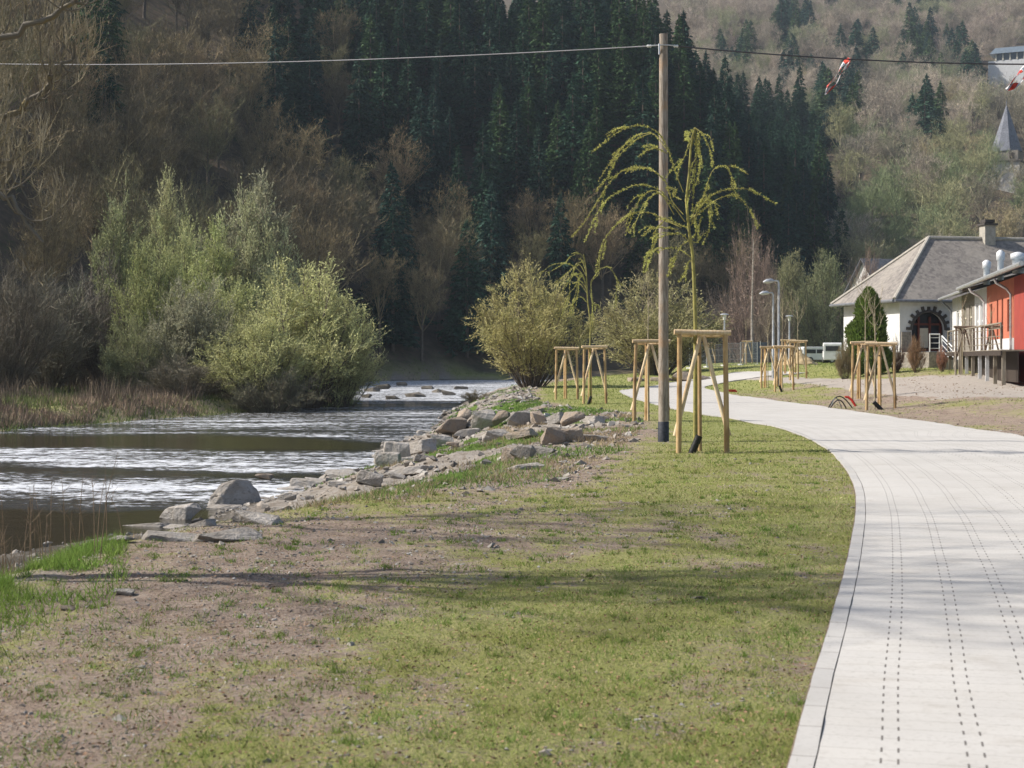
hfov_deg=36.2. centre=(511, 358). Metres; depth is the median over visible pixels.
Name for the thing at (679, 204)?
spruce tree
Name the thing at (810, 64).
woodland tree
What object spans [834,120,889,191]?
woodland tree
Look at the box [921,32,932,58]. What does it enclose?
conifer tree
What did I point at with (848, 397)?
pipe loops
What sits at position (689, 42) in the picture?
spruce tree
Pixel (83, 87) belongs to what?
bare tree
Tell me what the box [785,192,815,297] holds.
spruce tree
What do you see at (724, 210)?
spruce tree
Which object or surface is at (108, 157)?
bare tree
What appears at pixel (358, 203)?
bare tree
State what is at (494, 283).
bare tree
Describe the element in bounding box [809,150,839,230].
spruce tree
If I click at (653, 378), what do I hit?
boulder
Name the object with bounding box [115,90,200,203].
bare tree
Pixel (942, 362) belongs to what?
garden shrub
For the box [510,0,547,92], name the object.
spruce tree
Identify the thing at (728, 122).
spruce tree
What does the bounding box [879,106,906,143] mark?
woodland tree
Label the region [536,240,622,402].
willow sapling
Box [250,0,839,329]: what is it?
spruce wood
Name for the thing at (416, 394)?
boulder
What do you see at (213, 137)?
bare tree
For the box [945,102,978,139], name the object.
woodland tree
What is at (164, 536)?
boulder
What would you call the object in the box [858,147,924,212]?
woodland tree
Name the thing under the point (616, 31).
spruce tree
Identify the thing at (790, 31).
conifer tree
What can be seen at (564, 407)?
weeds
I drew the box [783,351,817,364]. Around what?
sand heap
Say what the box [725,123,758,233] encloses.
spruce tree
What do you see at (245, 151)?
bare tree
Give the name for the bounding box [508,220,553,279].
bare tree
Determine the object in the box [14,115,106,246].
bare tree
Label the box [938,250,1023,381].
annex building
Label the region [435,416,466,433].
boulder
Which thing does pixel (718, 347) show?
bare tree
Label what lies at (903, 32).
conifer tree
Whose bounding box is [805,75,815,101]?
woodland tree
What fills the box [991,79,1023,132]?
woodland tree
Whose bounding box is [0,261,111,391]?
bare shrub
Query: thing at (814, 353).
parked car
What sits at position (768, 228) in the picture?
spruce tree
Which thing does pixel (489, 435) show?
boulder
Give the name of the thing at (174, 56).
bare tree
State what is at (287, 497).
boulder
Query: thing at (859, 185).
woodland tree
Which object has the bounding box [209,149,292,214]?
bare tree
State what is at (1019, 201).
woodland tree
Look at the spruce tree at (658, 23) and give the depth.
311.61 m
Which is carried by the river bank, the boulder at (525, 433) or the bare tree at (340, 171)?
the boulder at (525, 433)
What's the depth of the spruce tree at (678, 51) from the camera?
293.97 m
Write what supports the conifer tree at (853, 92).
on the hillside
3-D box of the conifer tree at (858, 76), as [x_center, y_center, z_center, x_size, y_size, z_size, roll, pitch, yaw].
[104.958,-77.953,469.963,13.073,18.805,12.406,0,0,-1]
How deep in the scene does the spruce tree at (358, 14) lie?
284.27 m
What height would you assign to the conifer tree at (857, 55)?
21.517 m
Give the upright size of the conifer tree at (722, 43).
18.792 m
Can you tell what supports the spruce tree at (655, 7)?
on the hillside
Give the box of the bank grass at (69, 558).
[0,531,133,658]
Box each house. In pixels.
[829,219,1023,366]
[843,258,892,293]
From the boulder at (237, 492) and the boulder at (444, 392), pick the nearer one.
the boulder at (237, 492)
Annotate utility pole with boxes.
[647,33,677,441]
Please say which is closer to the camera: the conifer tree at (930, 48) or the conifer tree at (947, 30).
the conifer tree at (930, 48)
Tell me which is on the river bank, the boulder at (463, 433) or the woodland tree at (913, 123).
the boulder at (463, 433)
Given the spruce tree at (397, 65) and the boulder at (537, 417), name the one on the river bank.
the boulder at (537, 417)
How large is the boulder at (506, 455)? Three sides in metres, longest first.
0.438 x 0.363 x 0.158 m
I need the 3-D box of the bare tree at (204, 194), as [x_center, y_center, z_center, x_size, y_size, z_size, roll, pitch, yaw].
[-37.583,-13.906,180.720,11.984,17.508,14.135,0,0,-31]
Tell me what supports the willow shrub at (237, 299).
on the river bank
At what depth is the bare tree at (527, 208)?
247.83 m
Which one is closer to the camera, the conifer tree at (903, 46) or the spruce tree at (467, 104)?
the spruce tree at (467, 104)
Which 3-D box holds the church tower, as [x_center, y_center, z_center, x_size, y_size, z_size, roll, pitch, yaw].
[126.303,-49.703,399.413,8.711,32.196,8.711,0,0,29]
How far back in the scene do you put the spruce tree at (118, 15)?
234.46 m
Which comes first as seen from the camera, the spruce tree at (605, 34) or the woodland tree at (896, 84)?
the spruce tree at (605, 34)
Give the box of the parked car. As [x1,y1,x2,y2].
[799,347,834,362]
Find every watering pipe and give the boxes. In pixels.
[688,434,702,452]
[872,401,882,409]
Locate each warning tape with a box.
[825,60,850,93]
[1005,66,1023,90]
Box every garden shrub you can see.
[833,338,855,378]
[889,334,906,371]
[906,335,928,372]
[936,345,947,371]
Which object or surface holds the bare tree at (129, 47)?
on the hillside
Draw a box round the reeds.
[0,390,347,428]
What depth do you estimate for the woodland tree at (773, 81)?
491.33 m
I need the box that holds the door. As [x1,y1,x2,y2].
[912,313,941,350]
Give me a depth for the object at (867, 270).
149.76 m
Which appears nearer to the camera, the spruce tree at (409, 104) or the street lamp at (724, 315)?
the street lamp at (724, 315)
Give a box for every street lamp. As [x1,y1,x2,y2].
[720,313,728,329]
[759,291,774,377]
[763,279,779,385]
[786,315,791,358]
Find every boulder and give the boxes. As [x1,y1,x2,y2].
[60,605,75,610]
[104,535,133,541]
[111,588,134,595]
[125,522,171,526]
[141,530,196,541]
[159,503,200,519]
[163,524,187,527]
[188,518,216,527]
[193,527,262,541]
[206,504,242,508]
[208,479,260,505]
[220,504,282,524]
[255,474,272,479]
[270,507,283,511]
[274,491,303,496]
[277,485,304,489]
[279,494,296,500]
[289,478,322,486]
[305,495,313,499]
[318,468,353,478]
[325,469,355,477]
[327,481,347,486]
[355,470,383,486]
[362,394,371,397]
[364,387,380,391]
[374,451,400,466]
[376,384,390,388]
[383,441,410,456]
[384,465,428,476]
[385,395,399,398]
[387,472,405,478]
[396,382,407,385]
[400,456,413,461]
[405,392,425,396]
[409,438,436,454]
[413,454,427,461]
[420,386,433,388]
[422,433,453,447]
[432,389,441,392]
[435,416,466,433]
[441,390,455,394]
[446,442,458,446]
[453,428,481,437]
[454,386,467,388]
[457,409,471,419]
[461,409,495,428]
[475,429,508,441]
[492,410,509,425]
[496,446,516,461]
[503,428,537,439]
[507,410,529,425]
[508,462,543,469]
[510,445,536,459]
[530,410,546,424]
[534,446,555,455]
[540,425,564,444]
[546,412,563,423]
[560,411,584,425]
[561,427,584,441]
[580,416,604,422]
[583,434,607,440]
[627,377,644,380]
[650,377,657,380]
[672,372,692,380]
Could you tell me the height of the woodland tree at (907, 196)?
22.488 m
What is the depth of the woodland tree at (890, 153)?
383.73 m
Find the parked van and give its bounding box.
[822,343,841,362]
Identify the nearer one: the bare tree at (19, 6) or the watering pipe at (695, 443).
the watering pipe at (695, 443)
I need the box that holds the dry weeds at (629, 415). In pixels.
[4,410,641,573]
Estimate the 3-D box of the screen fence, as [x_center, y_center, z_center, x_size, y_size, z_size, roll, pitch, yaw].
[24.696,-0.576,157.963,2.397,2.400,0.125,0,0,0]
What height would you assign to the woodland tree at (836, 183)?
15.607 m
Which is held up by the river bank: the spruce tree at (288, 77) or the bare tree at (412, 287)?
the bare tree at (412, 287)
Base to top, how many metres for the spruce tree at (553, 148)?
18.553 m
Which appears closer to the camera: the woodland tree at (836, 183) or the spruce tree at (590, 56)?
the spruce tree at (590, 56)
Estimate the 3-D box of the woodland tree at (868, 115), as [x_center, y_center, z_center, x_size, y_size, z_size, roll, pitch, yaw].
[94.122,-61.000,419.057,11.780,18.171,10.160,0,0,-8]
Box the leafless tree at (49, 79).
[0,0,106,242]
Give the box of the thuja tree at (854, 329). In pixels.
[844,286,892,374]
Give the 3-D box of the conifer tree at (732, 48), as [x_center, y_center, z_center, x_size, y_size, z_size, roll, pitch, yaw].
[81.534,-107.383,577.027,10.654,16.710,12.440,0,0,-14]
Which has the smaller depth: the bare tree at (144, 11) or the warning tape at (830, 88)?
the warning tape at (830, 88)
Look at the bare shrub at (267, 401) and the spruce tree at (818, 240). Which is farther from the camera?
the spruce tree at (818, 240)
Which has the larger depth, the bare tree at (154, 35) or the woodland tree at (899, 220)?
the woodland tree at (899, 220)
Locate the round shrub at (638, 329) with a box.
[583,263,735,374]
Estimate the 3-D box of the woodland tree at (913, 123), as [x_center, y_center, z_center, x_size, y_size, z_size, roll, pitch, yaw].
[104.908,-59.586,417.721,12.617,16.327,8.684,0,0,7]
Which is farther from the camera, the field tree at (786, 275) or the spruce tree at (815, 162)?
the spruce tree at (815, 162)
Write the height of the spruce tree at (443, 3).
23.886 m
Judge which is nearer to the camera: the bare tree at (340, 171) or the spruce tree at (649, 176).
the bare tree at (340, 171)
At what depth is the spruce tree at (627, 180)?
269.85 m
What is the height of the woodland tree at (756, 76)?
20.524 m
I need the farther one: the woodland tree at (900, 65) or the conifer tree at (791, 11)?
the conifer tree at (791, 11)
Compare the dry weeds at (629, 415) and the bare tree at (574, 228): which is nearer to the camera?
the dry weeds at (629, 415)
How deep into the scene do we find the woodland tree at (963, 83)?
486.38 m
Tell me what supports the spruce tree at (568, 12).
on the hillside
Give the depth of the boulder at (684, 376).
107.54 m
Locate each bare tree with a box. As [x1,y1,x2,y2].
[0,0,23,19]
[0,0,48,131]
[0,0,49,93]
[0,0,69,121]
[0,2,30,93]
[0,82,80,208]
[1,0,117,151]
[1,191,90,302]
[2,0,34,23]
[2,70,86,180]
[3,19,73,129]
[6,2,132,186]
[12,177,96,312]
[14,0,111,99]
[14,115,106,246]
[20,0,61,41]
[28,84,118,206]
[32,164,144,298]
[38,93,150,258]
[43,96,124,245]
[64,160,136,289]
[72,100,197,263]
[75,146,190,272]
[88,68,175,205]
[100,24,180,151]
[102,71,176,190]
[110,3,172,70]
[115,43,162,104]
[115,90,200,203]
[116,104,193,218]
[117,0,144,22]
[122,183,186,266]
[127,18,176,98]
[129,5,217,143]
[140,163,227,237]
[142,0,145,18]
[145,180,229,266]
[154,119,216,211]
[158,0,182,38]
[165,34,232,137]
[167,0,201,37]
[168,73,237,182]
[173,0,225,59]
[173,175,248,269]
[175,59,249,168]
[176,87,249,208]
[179,37,223,120]
[182,0,244,62]
[186,188,245,247]
[188,8,296,130]
[201,68,257,155]
[202,0,261,78]
[204,195,293,271]
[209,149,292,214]
[212,50,277,154]
[213,146,309,257]
[222,188,316,270]
[224,118,287,187]
[231,87,288,175]
[239,195,336,279]
[245,152,327,260]
[255,101,341,241]
[266,157,338,287]
[269,148,355,259]
[271,188,375,321]
[287,152,400,301]
[294,200,361,302]
[297,0,363,88]
[304,139,381,248]
[308,67,361,143]
[311,27,352,116]
[312,164,385,274]
[350,232,412,353]
[361,119,433,218]
[363,189,413,244]
[393,193,492,341]
[399,247,450,361]
[402,170,476,287]
[420,207,499,297]
[449,220,507,255]
[485,243,535,305]
[502,184,556,273]
[506,251,551,322]
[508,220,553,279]
[538,177,612,293]
[562,202,639,313]
[589,201,634,292]
[630,255,680,307]
[640,223,705,315]
[668,295,702,338]
[674,239,712,306]
[681,225,760,311]
[697,268,755,362]
[699,305,733,362]
[707,292,753,358]
[820,260,853,337]
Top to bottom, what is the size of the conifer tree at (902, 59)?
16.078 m
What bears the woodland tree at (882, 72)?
on the hillside
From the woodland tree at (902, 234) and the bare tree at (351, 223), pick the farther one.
the woodland tree at (902, 234)
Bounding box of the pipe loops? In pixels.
[828,396,856,408]
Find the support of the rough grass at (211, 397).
on the hillside
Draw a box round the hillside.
[0,0,1023,398]
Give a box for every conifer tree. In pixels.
[710,28,729,62]
[712,34,729,66]
[728,46,737,86]
[731,19,760,58]
[732,36,763,80]
[734,37,745,62]
[740,20,761,62]
[768,11,783,48]
[772,0,792,42]
[773,50,789,98]
[773,50,795,108]
[782,0,793,27]
[783,8,807,52]
[783,59,810,107]
[784,27,804,63]
[786,43,799,73]
[787,35,804,68]
[788,3,796,28]
[789,0,801,19]
[790,48,803,71]
[798,0,814,25]
[801,3,816,38]
[804,58,816,103]
[808,61,830,117]
[808,64,835,114]
[809,68,843,137]
[810,75,825,121]
[820,92,838,146]
[830,82,872,151]
[831,24,849,66]
[834,55,851,103]
[839,66,857,113]
[841,61,879,113]
[842,38,863,83]
[844,69,881,127]
[846,22,868,71]
[850,46,865,81]
[853,18,865,52]
[853,23,867,58]
[853,28,866,58]
[865,26,881,65]
[886,29,906,69]
[891,52,908,85]
[892,37,910,75]
[895,82,952,162]
[897,93,922,153]
[898,2,916,38]
[901,10,917,48]
[904,34,915,57]
[907,14,920,42]
[907,32,930,74]
[911,7,922,31]
[915,74,935,114]
[917,20,937,53]
[917,98,923,127]
[918,24,924,41]
[921,6,940,48]
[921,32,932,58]
[923,34,936,64]
[930,49,938,70]
[932,80,956,150]
[933,3,942,28]
[935,52,947,99]
[939,30,947,56]
[941,23,949,40]
[942,28,961,60]
[950,40,964,75]
[954,48,979,109]
[955,20,969,51]
[955,25,963,44]
[964,39,991,85]
[966,42,988,86]
[971,64,986,114]
[974,57,985,90]
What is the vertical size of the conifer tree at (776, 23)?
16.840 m
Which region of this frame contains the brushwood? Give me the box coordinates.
[0,366,276,411]
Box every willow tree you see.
[69,170,160,328]
[128,208,208,310]
[143,162,208,296]
[173,211,253,322]
[190,163,305,309]
[206,173,312,373]
[232,198,279,304]
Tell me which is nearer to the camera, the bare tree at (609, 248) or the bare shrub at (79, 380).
the bare shrub at (79, 380)
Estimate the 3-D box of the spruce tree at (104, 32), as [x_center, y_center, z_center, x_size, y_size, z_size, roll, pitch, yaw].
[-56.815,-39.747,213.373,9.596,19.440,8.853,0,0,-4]
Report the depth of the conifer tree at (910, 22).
649.32 m
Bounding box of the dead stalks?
[0,453,121,575]
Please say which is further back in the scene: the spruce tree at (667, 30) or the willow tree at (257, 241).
the spruce tree at (667, 30)
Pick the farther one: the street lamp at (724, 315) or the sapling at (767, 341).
the street lamp at (724, 315)
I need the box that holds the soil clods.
[740,373,1023,432]
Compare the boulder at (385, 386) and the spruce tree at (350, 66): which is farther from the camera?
the spruce tree at (350, 66)
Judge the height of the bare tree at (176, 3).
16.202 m
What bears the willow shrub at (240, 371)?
on the river bank
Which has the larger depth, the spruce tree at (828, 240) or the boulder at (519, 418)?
the spruce tree at (828, 240)
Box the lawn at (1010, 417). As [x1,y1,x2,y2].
[0,363,1023,767]
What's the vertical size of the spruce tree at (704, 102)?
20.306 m
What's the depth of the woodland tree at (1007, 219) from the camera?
316.83 m
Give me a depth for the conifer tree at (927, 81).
451.19 m
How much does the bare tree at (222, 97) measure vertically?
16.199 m
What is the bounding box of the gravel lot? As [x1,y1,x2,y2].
[708,374,1023,398]
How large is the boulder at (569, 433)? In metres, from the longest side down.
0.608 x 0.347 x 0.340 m
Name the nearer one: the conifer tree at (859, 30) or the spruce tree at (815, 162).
the spruce tree at (815, 162)
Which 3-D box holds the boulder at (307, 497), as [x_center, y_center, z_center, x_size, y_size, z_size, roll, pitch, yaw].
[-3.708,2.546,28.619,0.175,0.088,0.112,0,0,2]
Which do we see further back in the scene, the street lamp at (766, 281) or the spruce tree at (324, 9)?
the spruce tree at (324, 9)
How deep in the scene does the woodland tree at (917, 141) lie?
394.39 m
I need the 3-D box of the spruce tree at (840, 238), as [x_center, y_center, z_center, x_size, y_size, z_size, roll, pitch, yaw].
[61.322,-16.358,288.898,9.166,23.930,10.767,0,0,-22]
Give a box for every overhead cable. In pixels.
[7,46,646,64]
[678,46,1023,64]
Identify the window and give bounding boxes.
[970,305,971,325]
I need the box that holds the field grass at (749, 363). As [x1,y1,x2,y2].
[521,362,1023,437]
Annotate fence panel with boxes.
[686,345,706,368]
[703,344,721,366]
[720,343,740,365]
[738,342,757,364]
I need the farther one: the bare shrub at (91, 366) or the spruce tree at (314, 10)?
the spruce tree at (314, 10)
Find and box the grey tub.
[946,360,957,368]
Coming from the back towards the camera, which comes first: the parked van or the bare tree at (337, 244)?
the bare tree at (337, 244)
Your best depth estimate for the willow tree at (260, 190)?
103.65 m
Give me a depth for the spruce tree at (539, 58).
289.56 m
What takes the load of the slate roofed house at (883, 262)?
on the lawn at (1010, 417)
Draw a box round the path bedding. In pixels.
[626,373,865,767]
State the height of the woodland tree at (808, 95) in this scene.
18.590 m
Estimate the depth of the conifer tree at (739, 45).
604.12 m
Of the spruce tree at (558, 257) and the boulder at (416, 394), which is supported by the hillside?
the spruce tree at (558, 257)
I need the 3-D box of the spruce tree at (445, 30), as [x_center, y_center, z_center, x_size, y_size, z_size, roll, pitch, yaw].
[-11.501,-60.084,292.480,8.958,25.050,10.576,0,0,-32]
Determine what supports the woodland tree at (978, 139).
on the hillside
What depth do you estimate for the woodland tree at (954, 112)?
420.36 m
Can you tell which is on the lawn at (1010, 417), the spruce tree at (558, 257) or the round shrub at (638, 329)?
the round shrub at (638, 329)
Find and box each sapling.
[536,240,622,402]
[571,123,777,450]
[639,277,656,420]
[758,304,773,386]
[772,295,790,389]
[785,290,806,378]
[852,276,875,391]
[864,283,887,408]
[957,292,968,373]
[985,295,995,349]
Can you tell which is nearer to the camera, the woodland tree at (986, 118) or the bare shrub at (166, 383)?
the bare shrub at (166, 383)
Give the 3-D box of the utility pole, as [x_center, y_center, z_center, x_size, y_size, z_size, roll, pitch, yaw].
[3.147,-2.364,32.689,0.660,8.830,0.258,0,0,0]
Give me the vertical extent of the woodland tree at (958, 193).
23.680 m
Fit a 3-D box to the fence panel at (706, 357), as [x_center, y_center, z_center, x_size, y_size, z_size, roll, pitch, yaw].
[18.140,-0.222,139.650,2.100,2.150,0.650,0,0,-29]
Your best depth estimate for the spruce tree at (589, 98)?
272.04 m
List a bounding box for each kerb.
[619,371,864,767]
[703,373,1023,436]
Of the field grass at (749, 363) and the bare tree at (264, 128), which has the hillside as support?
the bare tree at (264, 128)
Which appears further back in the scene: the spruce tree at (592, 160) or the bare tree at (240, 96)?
the spruce tree at (592, 160)
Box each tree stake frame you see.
[554,347,579,399]
[581,345,607,403]
[630,339,670,420]
[673,329,730,452]
[742,341,752,363]
[759,346,778,388]
[773,345,794,391]
[781,339,795,373]
[788,340,807,379]
[849,341,876,398]
[864,342,897,409]
[953,326,975,374]
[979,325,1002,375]
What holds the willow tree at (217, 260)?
on the river bank
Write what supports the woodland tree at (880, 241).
on the hillside
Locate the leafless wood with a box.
[660,0,1023,79]
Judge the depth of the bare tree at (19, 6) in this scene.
196.76 m
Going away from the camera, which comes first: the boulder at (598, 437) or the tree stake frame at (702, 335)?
the tree stake frame at (702, 335)
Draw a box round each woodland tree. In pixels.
[701,42,732,79]
[704,46,731,76]
[715,53,754,95]
[719,48,757,92]
[741,63,768,100]
[746,62,783,92]
[748,67,777,96]
[754,57,785,97]
[770,72,809,109]
[780,68,815,102]
[786,58,820,88]
[786,76,824,111]
[787,59,814,92]
[801,46,837,78]
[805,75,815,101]
[817,191,870,262]
[819,50,843,79]
[821,130,877,218]
[823,90,861,173]
[825,194,884,253]
[825,244,884,284]
[829,116,882,195]
[830,211,898,271]
[832,169,853,197]
[832,218,902,277]
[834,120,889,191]
[837,189,869,244]
[839,164,903,251]
[841,105,881,167]
[843,166,893,235]
[848,98,880,146]
[852,62,875,84]
[854,62,899,127]
[858,77,920,146]
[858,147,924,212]
[859,117,903,174]
[859,214,918,258]
[862,157,925,230]
[864,96,901,145]
[865,124,931,188]
[866,54,904,87]
[878,126,953,232]
[878,195,916,241]
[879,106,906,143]
[880,235,904,258]
[881,59,922,119]
[882,74,920,129]
[882,107,923,144]
[885,57,909,79]
[887,209,930,258]
[889,59,943,96]
[889,138,941,215]
[890,73,934,112]
[892,86,917,115]
[892,185,973,242]
[896,223,953,255]
[898,119,930,170]
[898,163,973,221]
[901,122,931,185]
[904,65,937,96]
[905,54,939,76]
[906,193,978,246]
[908,165,981,226]
[910,124,944,192]
[912,59,940,97]
[918,148,987,221]
[923,197,976,236]
[925,115,974,202]
[926,136,971,215]
[930,52,964,110]
[930,64,952,102]
[935,74,980,98]
[938,70,964,95]
[938,71,968,111]
[938,108,974,173]
[940,87,979,150]
[945,67,984,117]
[945,74,1000,140]
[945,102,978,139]
[951,220,1002,236]
[952,69,993,137]
[954,134,1002,220]
[954,157,1011,223]
[956,121,998,167]
[958,129,1008,197]
[960,64,999,126]
[961,142,1011,216]
[967,124,996,149]
[969,82,1005,140]
[971,103,999,137]
[973,184,1023,236]
[979,71,1020,122]
[990,115,1002,136]
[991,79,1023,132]
[994,76,1023,116]
[998,203,1023,236]
[999,165,1023,220]
[1000,148,1023,236]
[1001,90,1023,138]
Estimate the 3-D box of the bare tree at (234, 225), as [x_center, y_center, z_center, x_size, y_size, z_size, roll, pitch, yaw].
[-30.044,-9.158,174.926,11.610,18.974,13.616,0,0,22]
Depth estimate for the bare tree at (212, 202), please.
187.88 m
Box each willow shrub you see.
[96,306,169,390]
[97,237,215,391]
[137,273,257,393]
[188,311,325,403]
[201,273,275,390]
[223,251,391,408]
[284,293,388,408]
[463,250,608,387]
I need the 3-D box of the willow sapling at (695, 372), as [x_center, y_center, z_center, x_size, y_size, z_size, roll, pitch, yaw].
[3.034,-1.239,28.862,3.858,6.104,1.769,0,0,0]
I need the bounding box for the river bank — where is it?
[0,353,639,584]
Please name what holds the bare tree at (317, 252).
on the hillside
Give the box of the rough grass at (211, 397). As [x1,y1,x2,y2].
[0,335,508,430]
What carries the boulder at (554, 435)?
on the river bank
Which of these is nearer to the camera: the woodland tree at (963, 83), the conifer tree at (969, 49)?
the woodland tree at (963, 83)
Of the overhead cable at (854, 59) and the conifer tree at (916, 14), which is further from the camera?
the conifer tree at (916, 14)
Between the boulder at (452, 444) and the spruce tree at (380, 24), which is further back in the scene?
the spruce tree at (380, 24)
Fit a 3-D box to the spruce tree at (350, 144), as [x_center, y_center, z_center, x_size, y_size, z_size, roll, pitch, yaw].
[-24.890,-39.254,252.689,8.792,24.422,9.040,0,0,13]
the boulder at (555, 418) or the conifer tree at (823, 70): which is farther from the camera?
the conifer tree at (823, 70)
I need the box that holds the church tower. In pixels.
[988,101,1023,192]
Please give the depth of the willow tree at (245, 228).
102.35 m
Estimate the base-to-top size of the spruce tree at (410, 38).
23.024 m
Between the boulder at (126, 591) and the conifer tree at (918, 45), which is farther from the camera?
the conifer tree at (918, 45)
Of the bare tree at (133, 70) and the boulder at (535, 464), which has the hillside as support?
the bare tree at (133, 70)
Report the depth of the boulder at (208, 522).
16.21 m
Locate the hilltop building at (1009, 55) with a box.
[988,46,1023,94]
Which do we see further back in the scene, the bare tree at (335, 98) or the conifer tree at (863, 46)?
the conifer tree at (863, 46)
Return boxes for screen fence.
[747,341,766,363]
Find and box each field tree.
[718,200,787,362]
[748,263,796,362]
[750,248,818,359]
[780,248,849,362]
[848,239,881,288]
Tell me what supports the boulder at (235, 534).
on the lawn at (1010, 417)
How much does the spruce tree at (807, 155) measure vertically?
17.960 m
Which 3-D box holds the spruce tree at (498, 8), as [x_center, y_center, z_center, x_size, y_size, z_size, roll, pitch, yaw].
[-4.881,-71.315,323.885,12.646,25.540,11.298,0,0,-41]
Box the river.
[0,380,545,554]
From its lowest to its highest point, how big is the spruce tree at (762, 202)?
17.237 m
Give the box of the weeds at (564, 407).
[217,384,646,520]
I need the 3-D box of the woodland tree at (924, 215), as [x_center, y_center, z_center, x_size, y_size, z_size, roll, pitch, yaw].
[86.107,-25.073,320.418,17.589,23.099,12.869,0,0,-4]
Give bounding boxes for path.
[622,371,1023,767]
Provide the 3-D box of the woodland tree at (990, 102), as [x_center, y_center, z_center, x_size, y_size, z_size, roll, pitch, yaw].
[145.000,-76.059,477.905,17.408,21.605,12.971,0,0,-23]
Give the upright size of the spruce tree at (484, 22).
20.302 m
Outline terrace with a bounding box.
[896,334,957,367]
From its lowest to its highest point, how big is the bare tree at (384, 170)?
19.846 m
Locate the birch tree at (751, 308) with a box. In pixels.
[723,239,787,340]
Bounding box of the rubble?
[0,386,643,570]
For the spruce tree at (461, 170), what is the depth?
245.49 m
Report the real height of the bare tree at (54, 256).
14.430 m
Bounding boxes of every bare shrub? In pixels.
[0,244,77,393]
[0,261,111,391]
[39,293,106,387]
[47,241,135,388]
[123,349,242,397]
[210,360,328,412]
[342,358,377,400]
[457,389,490,402]
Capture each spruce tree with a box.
[46,0,92,106]
[49,0,127,144]
[78,1,111,61]
[84,0,131,49]
[86,51,137,194]
[92,3,126,128]
[96,0,138,103]
[100,0,128,75]
[224,0,270,75]
[227,0,264,86]
[251,26,300,168]
[258,33,317,157]
[263,0,304,57]
[280,12,304,115]
[290,0,342,85]
[293,12,334,117]
[293,43,334,154]
[297,0,328,72]
[301,1,332,46]
[323,0,357,82]
[325,0,355,29]
[334,42,383,184]
[340,15,397,134]
[345,0,385,54]
[346,161,435,325]
[348,0,363,48]
[349,2,392,111]
[352,0,383,61]
[353,0,395,93]
[363,39,406,174]
[365,204,420,351]
[386,9,415,118]
[386,44,425,162]
[388,0,425,99]
[398,88,449,233]
[398,97,431,191]
[414,86,453,199]
[415,0,444,99]
[422,38,465,141]
[422,67,450,161]
[433,0,463,78]
[433,220,497,357]
[437,144,476,253]
[441,0,475,108]
[442,0,467,39]
[449,25,482,127]
[451,34,492,151]
[459,11,515,142]
[461,120,513,261]
[464,185,524,350]
[469,0,502,52]
[475,1,509,37]
[476,85,525,206]
[478,1,492,47]
[480,74,512,170]
[485,9,513,102]
[491,0,508,45]
[500,0,508,23]
[502,42,522,135]
[506,0,517,34]
[508,12,539,122]
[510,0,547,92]
[512,65,549,162]
[514,82,545,177]
[515,122,558,256]
[518,0,565,103]
[535,65,561,150]
[536,2,581,113]
[536,44,565,137]
[536,193,594,325]
[540,0,580,75]
[540,100,571,200]
[547,159,607,272]
[548,74,598,211]
[556,41,612,168]
[564,26,604,120]
[567,121,619,248]
[577,37,624,153]
[580,0,614,99]
[586,92,619,213]
[599,0,631,83]
[604,0,641,101]
[606,29,640,141]
[607,0,637,54]
[612,68,674,203]
[613,71,645,172]
[614,187,672,291]
[621,113,673,225]
[625,0,638,32]
[627,0,642,55]
[630,0,658,79]
[630,59,685,195]
[630,184,675,280]
[634,0,672,65]
[637,38,675,132]
[639,3,660,74]
[643,78,679,165]
[652,1,665,32]
[657,47,686,135]
[661,9,674,59]
[664,20,673,65]
[668,14,701,127]
[668,50,705,161]
[668,159,697,267]
[670,8,710,117]
[671,13,702,97]
[682,115,737,245]
[684,158,736,289]
[685,59,713,161]
[691,85,728,193]
[694,50,700,76]
[698,50,715,100]
[704,122,762,255]
[707,68,719,97]
[708,77,718,116]
[709,54,752,174]
[716,83,757,206]
[717,94,747,186]
[718,166,761,302]
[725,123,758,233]
[740,115,761,208]
[750,139,787,264]
[750,164,778,234]
[771,190,812,286]
[784,180,817,282]
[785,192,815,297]
[789,123,807,180]
[802,151,815,186]
[802,185,834,279]
[808,134,832,207]
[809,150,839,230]
[815,159,848,270]
[815,228,843,336]
[831,208,854,287]
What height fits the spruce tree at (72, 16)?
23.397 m
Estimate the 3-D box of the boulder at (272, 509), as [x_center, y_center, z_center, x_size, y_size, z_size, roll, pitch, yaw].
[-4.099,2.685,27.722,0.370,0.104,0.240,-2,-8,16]
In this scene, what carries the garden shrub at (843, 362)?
on the lawn at (1010, 417)
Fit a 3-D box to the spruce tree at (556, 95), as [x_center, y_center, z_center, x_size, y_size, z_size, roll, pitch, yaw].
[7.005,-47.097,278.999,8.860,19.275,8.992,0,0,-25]
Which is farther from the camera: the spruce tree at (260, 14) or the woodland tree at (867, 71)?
the woodland tree at (867, 71)
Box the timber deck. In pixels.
[946,322,1023,384]

